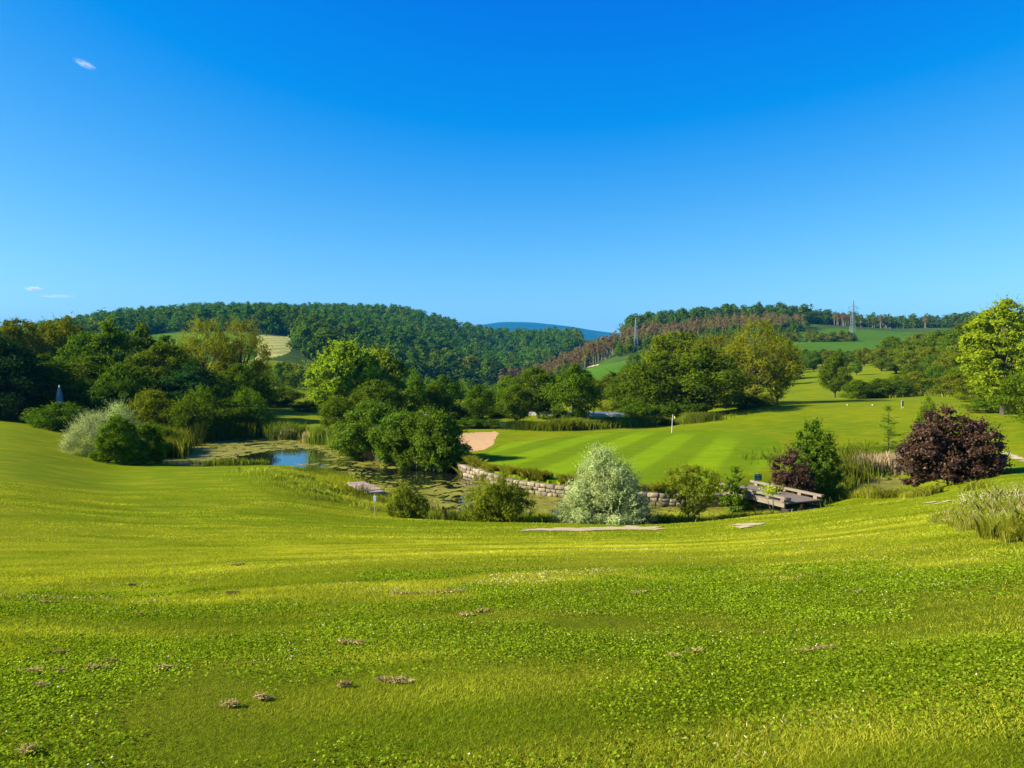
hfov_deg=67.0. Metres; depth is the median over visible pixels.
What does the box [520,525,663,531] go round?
dirt path
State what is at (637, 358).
tree
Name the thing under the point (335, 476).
tall grass
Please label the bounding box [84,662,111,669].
grass clipping heap
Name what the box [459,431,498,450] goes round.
sand bunker
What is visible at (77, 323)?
forest tree
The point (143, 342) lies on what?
tree
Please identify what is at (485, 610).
grass clipping heap
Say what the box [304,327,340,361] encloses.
forest tree
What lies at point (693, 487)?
bush
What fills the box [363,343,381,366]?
forest tree
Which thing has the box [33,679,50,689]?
grass clipping heap
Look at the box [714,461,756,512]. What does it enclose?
sapling
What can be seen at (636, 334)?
power pylon
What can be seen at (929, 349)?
tree
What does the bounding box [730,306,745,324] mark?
forest tree
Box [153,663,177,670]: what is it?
grass clipping heap
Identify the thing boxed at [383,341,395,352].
forest tree
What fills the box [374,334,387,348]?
forest tree
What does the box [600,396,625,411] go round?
bush
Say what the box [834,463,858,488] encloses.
reeds
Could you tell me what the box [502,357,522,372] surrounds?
forest tree
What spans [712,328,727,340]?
tree
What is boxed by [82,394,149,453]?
silver bush
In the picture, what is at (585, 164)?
sky
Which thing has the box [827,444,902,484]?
reeds
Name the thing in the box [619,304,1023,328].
forest
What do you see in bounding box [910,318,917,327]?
tree
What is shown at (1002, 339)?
chestnut tree
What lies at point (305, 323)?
forest tree
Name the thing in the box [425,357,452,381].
forest tree
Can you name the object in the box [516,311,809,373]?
dead forest
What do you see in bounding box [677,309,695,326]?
forest tree
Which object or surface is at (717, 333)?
tree
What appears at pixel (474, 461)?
tall grass
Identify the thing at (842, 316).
dead tree
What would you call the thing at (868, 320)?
tree
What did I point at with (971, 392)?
bush
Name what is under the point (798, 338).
bush
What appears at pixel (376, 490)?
stone jetty
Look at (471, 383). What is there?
tree
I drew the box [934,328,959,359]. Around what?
tree
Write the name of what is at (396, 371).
maple tree
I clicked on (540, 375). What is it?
tree
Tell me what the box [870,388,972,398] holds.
tall grass
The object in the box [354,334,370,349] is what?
forest tree
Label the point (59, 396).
parasol
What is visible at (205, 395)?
bush
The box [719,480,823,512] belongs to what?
footbridge
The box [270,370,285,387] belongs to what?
tree
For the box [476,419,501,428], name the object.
bush
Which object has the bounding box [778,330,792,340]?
bush
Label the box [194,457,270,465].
reeds
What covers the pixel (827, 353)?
tree
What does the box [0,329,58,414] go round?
tree
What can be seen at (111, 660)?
grass clipping heap
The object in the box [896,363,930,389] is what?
bush
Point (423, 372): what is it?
forest tree
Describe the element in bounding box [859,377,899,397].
bush
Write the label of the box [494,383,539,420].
tree
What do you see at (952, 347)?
tree
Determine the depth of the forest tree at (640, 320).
579.20 m
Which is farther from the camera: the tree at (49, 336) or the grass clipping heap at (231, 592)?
the tree at (49, 336)
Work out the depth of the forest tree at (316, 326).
444.18 m
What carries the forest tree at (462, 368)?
on the forest floor
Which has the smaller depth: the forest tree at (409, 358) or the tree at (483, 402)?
the tree at (483, 402)
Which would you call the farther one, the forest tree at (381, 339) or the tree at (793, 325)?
the tree at (793, 325)
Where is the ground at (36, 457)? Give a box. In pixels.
[0,339,1023,767]
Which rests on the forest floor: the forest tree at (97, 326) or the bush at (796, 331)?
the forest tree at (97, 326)
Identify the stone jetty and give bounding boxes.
[348,481,384,497]
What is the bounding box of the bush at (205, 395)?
[174,382,224,429]
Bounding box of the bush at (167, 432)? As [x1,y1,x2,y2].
[131,422,175,439]
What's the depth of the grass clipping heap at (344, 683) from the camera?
4.88 m
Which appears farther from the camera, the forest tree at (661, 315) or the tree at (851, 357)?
the forest tree at (661, 315)
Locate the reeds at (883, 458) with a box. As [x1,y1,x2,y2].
[844,450,912,474]
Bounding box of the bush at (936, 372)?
[915,365,951,388]
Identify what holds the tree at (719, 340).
on the ground at (36, 457)
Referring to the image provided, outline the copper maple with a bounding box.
[889,401,1016,486]
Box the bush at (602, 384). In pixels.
[591,377,606,393]
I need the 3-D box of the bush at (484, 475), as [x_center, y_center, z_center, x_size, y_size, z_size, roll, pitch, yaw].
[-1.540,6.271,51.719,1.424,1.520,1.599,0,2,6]
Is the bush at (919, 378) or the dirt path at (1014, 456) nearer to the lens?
the dirt path at (1014, 456)
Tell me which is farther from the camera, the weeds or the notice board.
the weeds
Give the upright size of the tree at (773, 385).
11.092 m
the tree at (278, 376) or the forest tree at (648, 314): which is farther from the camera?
the forest tree at (648, 314)
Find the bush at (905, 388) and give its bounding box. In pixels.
[876,374,918,397]
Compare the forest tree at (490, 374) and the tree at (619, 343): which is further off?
the forest tree at (490, 374)
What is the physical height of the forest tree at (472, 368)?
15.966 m
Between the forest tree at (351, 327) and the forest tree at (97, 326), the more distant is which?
the forest tree at (351, 327)
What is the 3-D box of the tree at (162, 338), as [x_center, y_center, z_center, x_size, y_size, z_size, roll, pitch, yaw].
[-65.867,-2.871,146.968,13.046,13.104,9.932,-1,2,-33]
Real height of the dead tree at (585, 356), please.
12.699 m
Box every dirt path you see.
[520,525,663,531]
[1002,451,1023,460]
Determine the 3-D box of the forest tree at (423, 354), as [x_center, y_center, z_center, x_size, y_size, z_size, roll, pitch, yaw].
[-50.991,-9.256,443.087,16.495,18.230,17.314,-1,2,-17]
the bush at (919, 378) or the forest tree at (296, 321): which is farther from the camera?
the forest tree at (296, 321)
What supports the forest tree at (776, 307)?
on the forest floor
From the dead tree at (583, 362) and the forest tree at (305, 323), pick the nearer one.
the forest tree at (305, 323)
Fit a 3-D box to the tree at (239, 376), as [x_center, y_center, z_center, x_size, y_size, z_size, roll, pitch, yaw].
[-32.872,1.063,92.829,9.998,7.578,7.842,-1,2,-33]
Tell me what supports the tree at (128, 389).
on the ground at (36, 457)
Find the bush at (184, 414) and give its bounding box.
[156,393,222,438]
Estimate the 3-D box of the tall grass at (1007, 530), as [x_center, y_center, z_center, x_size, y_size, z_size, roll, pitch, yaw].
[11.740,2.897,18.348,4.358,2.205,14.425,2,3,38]
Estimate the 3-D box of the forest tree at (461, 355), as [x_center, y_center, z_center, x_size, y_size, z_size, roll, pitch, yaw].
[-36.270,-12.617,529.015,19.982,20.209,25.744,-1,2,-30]
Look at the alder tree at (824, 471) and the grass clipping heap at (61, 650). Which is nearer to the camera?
the grass clipping heap at (61, 650)
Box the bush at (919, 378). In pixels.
[899,370,937,394]
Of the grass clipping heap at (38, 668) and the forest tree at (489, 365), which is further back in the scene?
the forest tree at (489, 365)
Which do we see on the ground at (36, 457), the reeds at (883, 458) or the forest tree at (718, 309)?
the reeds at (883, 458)
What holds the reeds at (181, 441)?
on the ground at (36, 457)
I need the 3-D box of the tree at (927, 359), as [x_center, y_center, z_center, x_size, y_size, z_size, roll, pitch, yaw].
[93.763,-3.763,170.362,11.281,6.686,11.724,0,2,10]
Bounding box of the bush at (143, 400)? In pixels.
[118,384,173,428]
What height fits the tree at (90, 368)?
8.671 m
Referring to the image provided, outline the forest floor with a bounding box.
[134,322,1023,388]
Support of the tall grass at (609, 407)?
on the ground at (36, 457)
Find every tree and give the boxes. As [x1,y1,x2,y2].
[0,315,42,355]
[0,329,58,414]
[0,340,52,419]
[10,352,83,409]
[24,353,155,418]
[30,316,76,372]
[36,311,86,372]
[51,330,112,406]
[70,308,141,411]
[71,321,88,332]
[82,359,159,428]
[88,324,100,333]
[90,321,107,334]
[112,314,169,382]
[114,346,133,356]
[124,339,206,406]
[152,359,232,418]
[157,335,175,370]
[172,310,239,390]
[196,363,279,402]
[204,314,275,387]
[246,309,280,333]
[258,307,286,334]
[265,363,285,385]
[269,317,286,333]
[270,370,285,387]
[279,362,303,388]
[281,309,299,333]
[281,361,294,371]
[284,314,307,335]
[285,324,325,359]
[285,364,306,387]
[287,332,310,348]
[288,314,311,337]
[290,320,315,340]
[298,375,317,390]
[299,322,324,341]
[301,326,333,357]
[301,334,390,420]
[302,321,329,338]
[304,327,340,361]
[308,313,333,327]
[326,318,337,329]
[327,396,408,459]
[333,326,350,339]
[339,329,362,345]
[343,321,360,336]
[344,324,357,337]
[344,378,411,419]
[346,333,360,349]
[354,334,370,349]
[355,343,413,402]
[356,329,373,343]
[362,338,370,347]
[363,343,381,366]
[365,406,419,465]
[366,325,378,337]
[370,340,394,355]
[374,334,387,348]
[379,328,398,339]
[382,401,472,472]
[383,332,396,342]
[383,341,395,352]
[389,342,406,362]
[393,328,411,344]
[393,348,408,359]
[395,337,409,352]
[399,366,428,421]
[401,347,430,361]
[402,348,427,378]
[404,352,429,378]
[404,359,429,380]
[412,339,429,352]
[416,344,429,356]
[419,353,431,376]
[421,383,452,414]
[423,350,448,379]
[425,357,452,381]
[426,372,467,414]
[427,343,440,357]
[433,353,451,372]
[440,353,456,372]
[444,352,463,364]
[445,361,465,381]
[451,364,468,381]
[455,358,473,382]
[457,351,466,358]
[458,381,471,397]
[460,384,498,419]
[461,355,483,374]
[464,380,475,390]
[465,355,482,374]
[466,358,500,387]
[468,363,484,378]
[482,363,499,386]
[490,373,532,406]
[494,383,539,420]
[496,363,504,374]
[500,365,563,417]
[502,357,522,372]
[509,359,523,367]
[536,361,605,418]
[544,362,551,372]
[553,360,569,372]
[554,367,562,375]
[560,363,568,374]
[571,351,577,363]
[578,349,597,365]
[579,352,590,367]
[583,349,588,368]
[590,342,596,363]
[594,340,602,362]
[597,367,620,408]
[603,339,608,359]
[604,363,650,413]
[607,337,612,357]
[613,341,625,353]
[614,345,622,356]
[618,351,693,413]
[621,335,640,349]
[623,338,637,354]
[623,354,640,365]
[624,317,634,333]
[631,314,646,328]
[632,352,640,364]
[638,330,711,401]
[641,336,651,350]
[644,311,651,321]
[651,315,666,326]
[656,311,669,322]
[658,343,758,412]
[667,316,677,328]
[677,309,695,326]
[679,328,747,407]
[690,310,704,324]
[697,306,712,314]
[698,330,711,343]
[701,312,712,325]
[711,307,722,316]
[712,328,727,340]
[714,312,812,403]
[714,332,727,343]
[719,306,733,318]
[721,303,732,316]
[725,328,734,340]
[727,324,736,334]
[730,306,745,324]
[747,304,761,317]
[750,329,761,340]
[755,301,765,314]
[756,308,765,316]
[756,335,800,403]
[759,305,772,315]
[771,302,791,317]
[772,302,790,317]
[780,307,790,322]
[783,414,849,502]
[785,322,798,332]
[791,364,807,378]
[793,304,819,323]
[798,348,809,369]
[802,350,823,370]
[816,352,854,397]
[817,348,826,364]
[820,349,837,363]
[828,349,849,366]
[840,312,845,325]
[841,351,850,361]
[846,349,865,362]
[850,360,862,374]
[854,347,871,365]
[857,314,862,326]
[862,347,896,370]
[866,316,871,327]
[868,404,906,456]
[873,353,910,373]
[874,335,899,357]
[885,340,916,363]
[890,345,935,370]
[903,331,931,346]
[906,345,951,367]
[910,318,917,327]
[912,330,948,349]
[916,352,950,371]
[930,350,979,372]
[931,341,994,367]
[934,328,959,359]
[936,319,991,356]
[943,363,984,389]
[952,313,1000,353]
[955,293,1023,414]
[985,361,1023,423]
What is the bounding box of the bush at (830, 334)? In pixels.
[826,333,833,341]
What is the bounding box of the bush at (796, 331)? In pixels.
[791,329,802,339]
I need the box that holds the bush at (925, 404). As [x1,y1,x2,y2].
[916,393,941,437]
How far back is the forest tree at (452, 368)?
442.27 m
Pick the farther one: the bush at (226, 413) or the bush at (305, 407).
the bush at (305, 407)
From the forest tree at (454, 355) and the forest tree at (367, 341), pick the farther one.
the forest tree at (454, 355)
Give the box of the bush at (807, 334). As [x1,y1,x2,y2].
[803,330,814,340]
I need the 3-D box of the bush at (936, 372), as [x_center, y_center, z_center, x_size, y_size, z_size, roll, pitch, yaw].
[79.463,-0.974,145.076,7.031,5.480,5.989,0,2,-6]
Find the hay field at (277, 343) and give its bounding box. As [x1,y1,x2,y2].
[255,335,291,359]
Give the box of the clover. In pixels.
[0,544,1023,767]
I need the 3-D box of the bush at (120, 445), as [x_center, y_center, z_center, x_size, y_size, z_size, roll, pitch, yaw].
[-28.027,3.856,55.231,4.740,4.216,3.086,-1,2,-21]
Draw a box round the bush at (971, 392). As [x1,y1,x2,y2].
[950,380,991,400]
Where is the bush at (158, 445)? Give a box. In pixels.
[128,423,172,463]
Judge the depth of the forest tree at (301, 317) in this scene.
498.06 m
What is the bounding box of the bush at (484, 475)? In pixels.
[479,468,491,481]
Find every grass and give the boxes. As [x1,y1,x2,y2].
[219,465,447,510]
[276,464,837,523]
[451,450,717,505]
[567,399,653,408]
[735,439,910,485]
[833,477,998,500]
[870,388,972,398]
[927,485,1023,542]
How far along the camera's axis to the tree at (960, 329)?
199.70 m
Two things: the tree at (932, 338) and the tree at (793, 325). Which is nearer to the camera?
the tree at (932, 338)
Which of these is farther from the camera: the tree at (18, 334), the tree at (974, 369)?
the tree at (974, 369)
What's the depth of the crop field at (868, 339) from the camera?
452.44 m
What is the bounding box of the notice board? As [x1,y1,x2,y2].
[754,473,761,480]
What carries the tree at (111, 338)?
on the ground at (36, 457)
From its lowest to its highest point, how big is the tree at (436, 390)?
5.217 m
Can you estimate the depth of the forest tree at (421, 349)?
503.86 m
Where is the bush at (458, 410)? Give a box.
[445,403,472,418]
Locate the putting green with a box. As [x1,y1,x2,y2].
[481,430,781,484]
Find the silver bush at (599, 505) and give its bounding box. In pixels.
[546,440,659,524]
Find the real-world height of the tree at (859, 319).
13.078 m
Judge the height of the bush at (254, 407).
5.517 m
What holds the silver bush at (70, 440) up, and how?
on the ground at (36, 457)
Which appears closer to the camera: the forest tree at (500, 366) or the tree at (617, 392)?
the tree at (617, 392)
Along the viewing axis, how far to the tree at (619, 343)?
448.36 m
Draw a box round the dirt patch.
[728,523,762,527]
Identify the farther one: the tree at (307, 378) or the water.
the tree at (307, 378)
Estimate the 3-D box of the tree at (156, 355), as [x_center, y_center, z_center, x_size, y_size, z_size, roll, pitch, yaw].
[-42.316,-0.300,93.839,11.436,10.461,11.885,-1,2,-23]
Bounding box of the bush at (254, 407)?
[226,385,275,435]
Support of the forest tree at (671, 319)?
on the forest floor
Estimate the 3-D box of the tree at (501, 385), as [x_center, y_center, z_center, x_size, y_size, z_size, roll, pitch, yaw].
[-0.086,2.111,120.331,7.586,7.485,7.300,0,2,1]
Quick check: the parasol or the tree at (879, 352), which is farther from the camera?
the tree at (879, 352)
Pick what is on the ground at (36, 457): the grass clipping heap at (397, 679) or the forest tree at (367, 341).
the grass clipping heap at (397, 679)
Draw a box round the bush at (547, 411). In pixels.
[537,407,570,419]
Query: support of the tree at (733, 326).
on the forest floor
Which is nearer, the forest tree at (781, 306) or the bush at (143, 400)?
the bush at (143, 400)
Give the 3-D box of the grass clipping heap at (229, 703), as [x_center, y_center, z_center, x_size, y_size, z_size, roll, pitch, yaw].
[-1.607,1.815,4.390,0.132,0.061,0.120,-2,3,-44]
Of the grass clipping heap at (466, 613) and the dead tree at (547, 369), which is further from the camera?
the dead tree at (547, 369)
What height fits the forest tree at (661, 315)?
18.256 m
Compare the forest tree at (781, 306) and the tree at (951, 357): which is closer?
the tree at (951, 357)
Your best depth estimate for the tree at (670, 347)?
124.57 m
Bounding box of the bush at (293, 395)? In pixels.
[272,386,310,406]
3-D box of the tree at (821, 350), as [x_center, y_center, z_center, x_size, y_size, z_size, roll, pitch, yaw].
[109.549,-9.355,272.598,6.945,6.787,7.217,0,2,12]
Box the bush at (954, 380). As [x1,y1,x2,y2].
[925,372,975,395]
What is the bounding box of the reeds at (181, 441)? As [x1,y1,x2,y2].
[138,415,267,461]
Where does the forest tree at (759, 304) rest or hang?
on the forest floor
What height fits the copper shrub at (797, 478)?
4.172 m
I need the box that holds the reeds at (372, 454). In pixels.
[268,427,423,469]
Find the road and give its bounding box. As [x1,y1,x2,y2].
[423,411,624,414]
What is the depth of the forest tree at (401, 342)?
506.50 m
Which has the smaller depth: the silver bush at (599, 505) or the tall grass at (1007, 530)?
the tall grass at (1007, 530)
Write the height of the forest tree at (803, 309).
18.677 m
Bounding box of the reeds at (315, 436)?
[241,420,358,454]
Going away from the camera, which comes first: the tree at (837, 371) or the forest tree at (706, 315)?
the tree at (837, 371)
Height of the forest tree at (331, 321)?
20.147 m
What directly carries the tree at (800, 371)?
on the ground at (36, 457)
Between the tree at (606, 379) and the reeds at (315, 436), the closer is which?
the reeds at (315, 436)
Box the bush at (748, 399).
[713,391,767,409]
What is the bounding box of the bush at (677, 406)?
[650,397,712,417]
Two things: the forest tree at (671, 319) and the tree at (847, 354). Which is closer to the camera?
the tree at (847, 354)
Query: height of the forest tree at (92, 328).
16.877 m
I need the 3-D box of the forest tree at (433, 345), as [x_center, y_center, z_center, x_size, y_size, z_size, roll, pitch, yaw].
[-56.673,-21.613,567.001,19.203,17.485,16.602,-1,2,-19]
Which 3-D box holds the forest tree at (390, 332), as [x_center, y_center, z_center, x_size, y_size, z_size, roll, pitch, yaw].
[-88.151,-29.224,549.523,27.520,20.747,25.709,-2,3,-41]
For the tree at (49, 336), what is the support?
on the ground at (36, 457)
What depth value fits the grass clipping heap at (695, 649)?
5.97 m
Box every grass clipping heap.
[14,742,39,754]
[19,665,71,673]
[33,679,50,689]
[36,599,55,602]
[49,649,71,654]
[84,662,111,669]
[100,656,122,664]
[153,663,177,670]
[219,698,241,707]
[224,590,239,593]
[253,691,272,700]
[336,679,352,687]
[337,637,367,644]
[374,673,414,682]
[388,588,472,594]
[457,610,472,615]
[474,608,491,612]
[629,589,645,593]
[664,652,681,657]
[685,646,705,652]
[784,644,836,653]
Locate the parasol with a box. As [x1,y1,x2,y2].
[56,385,62,402]
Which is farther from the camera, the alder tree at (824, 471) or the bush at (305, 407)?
the bush at (305, 407)
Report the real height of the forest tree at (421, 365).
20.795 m
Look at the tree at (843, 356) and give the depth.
245.90 m
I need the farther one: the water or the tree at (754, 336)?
the tree at (754, 336)
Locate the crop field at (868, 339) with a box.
[151,328,927,379]
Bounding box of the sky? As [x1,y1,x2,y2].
[0,0,1023,332]
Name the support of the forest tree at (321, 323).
on the forest floor
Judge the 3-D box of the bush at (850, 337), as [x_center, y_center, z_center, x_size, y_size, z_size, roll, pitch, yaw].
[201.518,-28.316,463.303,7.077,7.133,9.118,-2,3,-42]
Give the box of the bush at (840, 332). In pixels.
[837,330,846,340]
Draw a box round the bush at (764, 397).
[744,394,779,406]
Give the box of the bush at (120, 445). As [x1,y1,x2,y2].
[84,410,152,464]
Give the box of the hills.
[475,322,619,339]
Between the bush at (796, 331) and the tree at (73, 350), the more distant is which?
the bush at (796, 331)
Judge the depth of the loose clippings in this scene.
10.71 m
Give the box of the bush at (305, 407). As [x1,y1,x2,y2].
[289,400,323,411]
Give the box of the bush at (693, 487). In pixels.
[660,462,729,521]
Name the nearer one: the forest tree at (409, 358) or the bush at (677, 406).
the bush at (677, 406)
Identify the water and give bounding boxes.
[162,437,904,516]
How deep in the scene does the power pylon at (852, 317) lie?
498.35 m
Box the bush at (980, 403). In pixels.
[961,395,1014,412]
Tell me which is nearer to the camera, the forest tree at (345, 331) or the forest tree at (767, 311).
the forest tree at (345, 331)
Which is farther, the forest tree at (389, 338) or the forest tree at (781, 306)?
the forest tree at (781, 306)
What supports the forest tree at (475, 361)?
on the forest floor
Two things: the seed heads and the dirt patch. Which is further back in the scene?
the dirt patch
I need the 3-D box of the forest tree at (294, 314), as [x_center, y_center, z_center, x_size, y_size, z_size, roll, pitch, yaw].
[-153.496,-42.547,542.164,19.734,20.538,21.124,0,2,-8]
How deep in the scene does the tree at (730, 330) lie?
481.40 m
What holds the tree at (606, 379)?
on the ground at (36, 457)
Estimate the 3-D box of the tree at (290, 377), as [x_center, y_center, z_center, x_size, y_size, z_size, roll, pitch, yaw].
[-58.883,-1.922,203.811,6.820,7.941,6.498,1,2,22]
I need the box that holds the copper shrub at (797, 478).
[765,444,821,506]
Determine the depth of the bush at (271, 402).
117.56 m
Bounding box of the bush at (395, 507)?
[383,480,435,518]
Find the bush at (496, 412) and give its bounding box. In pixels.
[483,406,506,417]
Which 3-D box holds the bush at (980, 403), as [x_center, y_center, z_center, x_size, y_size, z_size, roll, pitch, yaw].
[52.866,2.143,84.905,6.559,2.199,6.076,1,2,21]
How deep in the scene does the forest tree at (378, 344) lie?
432.41 m
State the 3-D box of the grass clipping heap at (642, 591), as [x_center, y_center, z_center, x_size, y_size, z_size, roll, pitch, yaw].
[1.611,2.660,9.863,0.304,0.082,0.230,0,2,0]
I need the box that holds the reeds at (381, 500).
[337,483,438,508]
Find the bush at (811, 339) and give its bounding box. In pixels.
[808,334,814,341]
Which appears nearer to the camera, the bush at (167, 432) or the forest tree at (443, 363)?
the bush at (167, 432)
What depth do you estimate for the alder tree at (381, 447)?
59.06 m
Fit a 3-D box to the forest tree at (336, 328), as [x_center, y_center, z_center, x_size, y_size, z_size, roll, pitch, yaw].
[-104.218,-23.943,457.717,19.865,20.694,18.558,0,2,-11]
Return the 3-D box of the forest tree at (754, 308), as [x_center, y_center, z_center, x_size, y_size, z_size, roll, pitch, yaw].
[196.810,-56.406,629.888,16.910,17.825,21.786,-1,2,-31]
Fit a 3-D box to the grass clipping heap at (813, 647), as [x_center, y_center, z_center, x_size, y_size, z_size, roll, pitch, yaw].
[2.222,1.963,5.735,0.450,0.090,0.152,0,2,0]
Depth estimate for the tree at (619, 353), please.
435.55 m
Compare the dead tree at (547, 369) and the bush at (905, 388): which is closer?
the bush at (905, 388)
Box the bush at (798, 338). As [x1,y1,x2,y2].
[792,333,801,341]
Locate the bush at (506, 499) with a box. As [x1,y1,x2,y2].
[455,466,540,521]
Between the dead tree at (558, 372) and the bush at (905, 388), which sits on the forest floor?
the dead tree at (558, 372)
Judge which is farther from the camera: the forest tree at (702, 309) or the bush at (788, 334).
the forest tree at (702, 309)
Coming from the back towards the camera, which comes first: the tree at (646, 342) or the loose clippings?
the tree at (646, 342)
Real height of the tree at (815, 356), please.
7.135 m
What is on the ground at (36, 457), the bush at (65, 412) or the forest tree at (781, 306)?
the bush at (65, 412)
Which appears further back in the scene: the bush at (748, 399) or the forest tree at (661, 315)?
the forest tree at (661, 315)
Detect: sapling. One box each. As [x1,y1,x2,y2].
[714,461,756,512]
[756,482,784,512]
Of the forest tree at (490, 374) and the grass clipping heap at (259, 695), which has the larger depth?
the forest tree at (490, 374)
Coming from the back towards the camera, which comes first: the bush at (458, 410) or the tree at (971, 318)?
the tree at (971, 318)
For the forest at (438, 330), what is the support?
on the forest floor
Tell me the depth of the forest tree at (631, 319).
589.68 m
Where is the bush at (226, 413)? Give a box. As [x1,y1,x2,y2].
[206,396,257,436]
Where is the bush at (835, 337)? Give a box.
[831,331,838,341]
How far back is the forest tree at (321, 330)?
405.21 m
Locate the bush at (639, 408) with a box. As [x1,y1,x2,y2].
[613,401,664,417]
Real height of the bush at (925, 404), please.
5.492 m
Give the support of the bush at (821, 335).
on the crop field at (868, 339)
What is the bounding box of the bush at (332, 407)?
[317,393,360,428]
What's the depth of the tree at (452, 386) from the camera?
111.47 m
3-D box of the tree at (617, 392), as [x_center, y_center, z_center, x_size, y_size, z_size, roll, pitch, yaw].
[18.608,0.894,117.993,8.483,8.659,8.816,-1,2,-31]
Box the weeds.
[494,410,736,431]
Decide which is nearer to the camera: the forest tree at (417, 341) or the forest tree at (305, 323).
the forest tree at (305, 323)
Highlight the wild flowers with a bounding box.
[957,484,1020,504]
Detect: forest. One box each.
[0,301,585,368]
[478,329,579,364]
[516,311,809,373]
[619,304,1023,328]
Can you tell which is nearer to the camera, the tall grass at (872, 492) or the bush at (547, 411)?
the tall grass at (872, 492)
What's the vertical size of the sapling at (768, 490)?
1.860 m
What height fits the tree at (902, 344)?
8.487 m
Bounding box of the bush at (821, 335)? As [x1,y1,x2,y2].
[815,332,825,341]
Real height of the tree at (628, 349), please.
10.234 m
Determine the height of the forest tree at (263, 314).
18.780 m
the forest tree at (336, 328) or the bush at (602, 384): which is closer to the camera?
the bush at (602, 384)
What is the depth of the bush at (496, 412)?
105.10 m
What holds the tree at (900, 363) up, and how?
on the ground at (36, 457)
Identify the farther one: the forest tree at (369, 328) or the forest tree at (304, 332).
the forest tree at (369, 328)
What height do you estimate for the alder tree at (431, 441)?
5.372 m
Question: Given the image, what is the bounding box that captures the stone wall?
[455,463,740,506]
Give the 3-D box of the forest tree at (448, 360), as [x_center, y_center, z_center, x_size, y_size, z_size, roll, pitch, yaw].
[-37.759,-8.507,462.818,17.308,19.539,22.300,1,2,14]
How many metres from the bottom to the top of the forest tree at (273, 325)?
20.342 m
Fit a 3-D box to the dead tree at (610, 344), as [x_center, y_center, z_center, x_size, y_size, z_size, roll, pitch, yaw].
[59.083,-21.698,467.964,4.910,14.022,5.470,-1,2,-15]
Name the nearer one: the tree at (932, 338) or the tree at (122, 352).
the tree at (122, 352)
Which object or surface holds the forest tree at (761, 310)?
on the forest floor
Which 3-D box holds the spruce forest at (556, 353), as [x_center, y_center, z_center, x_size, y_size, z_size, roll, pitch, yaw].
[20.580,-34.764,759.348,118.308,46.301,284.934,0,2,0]
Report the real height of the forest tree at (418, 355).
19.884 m
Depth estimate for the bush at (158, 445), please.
56.48 m
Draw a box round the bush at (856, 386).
[837,379,880,398]
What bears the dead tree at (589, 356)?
on the forest floor
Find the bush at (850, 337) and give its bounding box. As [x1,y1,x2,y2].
[843,331,856,340]
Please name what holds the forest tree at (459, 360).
on the forest floor
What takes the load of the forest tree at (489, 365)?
on the forest floor
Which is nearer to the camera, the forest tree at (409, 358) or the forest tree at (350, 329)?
the forest tree at (409, 358)
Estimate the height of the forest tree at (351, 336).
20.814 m
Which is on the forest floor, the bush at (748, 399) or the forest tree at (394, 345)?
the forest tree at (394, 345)
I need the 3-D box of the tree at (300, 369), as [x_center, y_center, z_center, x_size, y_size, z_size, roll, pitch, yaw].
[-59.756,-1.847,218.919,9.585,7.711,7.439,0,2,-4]
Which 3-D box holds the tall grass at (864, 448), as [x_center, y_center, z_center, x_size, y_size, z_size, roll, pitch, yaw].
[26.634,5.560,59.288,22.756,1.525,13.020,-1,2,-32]
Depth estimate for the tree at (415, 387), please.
89.54 m
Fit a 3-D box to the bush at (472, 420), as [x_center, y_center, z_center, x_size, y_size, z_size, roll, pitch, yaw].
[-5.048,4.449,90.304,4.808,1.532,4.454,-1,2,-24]
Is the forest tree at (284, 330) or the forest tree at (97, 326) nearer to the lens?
the forest tree at (97, 326)
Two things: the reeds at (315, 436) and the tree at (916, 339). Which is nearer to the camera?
the reeds at (315, 436)
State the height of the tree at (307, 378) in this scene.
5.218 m
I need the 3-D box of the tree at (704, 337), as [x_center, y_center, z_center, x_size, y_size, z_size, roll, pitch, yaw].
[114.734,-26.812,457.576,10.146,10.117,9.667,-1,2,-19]
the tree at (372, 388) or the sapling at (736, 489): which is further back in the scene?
the tree at (372, 388)
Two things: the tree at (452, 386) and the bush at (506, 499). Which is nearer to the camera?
the bush at (506, 499)
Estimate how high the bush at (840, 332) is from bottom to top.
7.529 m
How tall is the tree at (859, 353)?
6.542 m
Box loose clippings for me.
[0,534,1007,759]
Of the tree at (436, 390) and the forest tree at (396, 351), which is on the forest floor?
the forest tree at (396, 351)
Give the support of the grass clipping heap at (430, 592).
on the ground at (36, 457)
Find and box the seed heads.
[922,482,1023,523]
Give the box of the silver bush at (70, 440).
[57,405,123,455]
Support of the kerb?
on the ground at (36, 457)
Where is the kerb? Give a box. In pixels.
[425,412,623,416]
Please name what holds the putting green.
on the ground at (36, 457)
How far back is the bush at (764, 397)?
107.40 m
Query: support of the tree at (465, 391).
on the ground at (36, 457)
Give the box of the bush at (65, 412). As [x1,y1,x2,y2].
[20,401,97,431]
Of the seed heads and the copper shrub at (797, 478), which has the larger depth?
the copper shrub at (797, 478)
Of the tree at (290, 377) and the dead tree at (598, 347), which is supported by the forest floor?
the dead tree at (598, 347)
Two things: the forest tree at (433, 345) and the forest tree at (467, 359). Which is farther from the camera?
the forest tree at (433, 345)
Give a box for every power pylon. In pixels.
[632,319,638,349]
[848,300,855,333]
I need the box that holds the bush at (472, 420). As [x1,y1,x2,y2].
[454,416,488,428]
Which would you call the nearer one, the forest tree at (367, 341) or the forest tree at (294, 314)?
the forest tree at (367, 341)
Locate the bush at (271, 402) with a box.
[257,385,278,406]

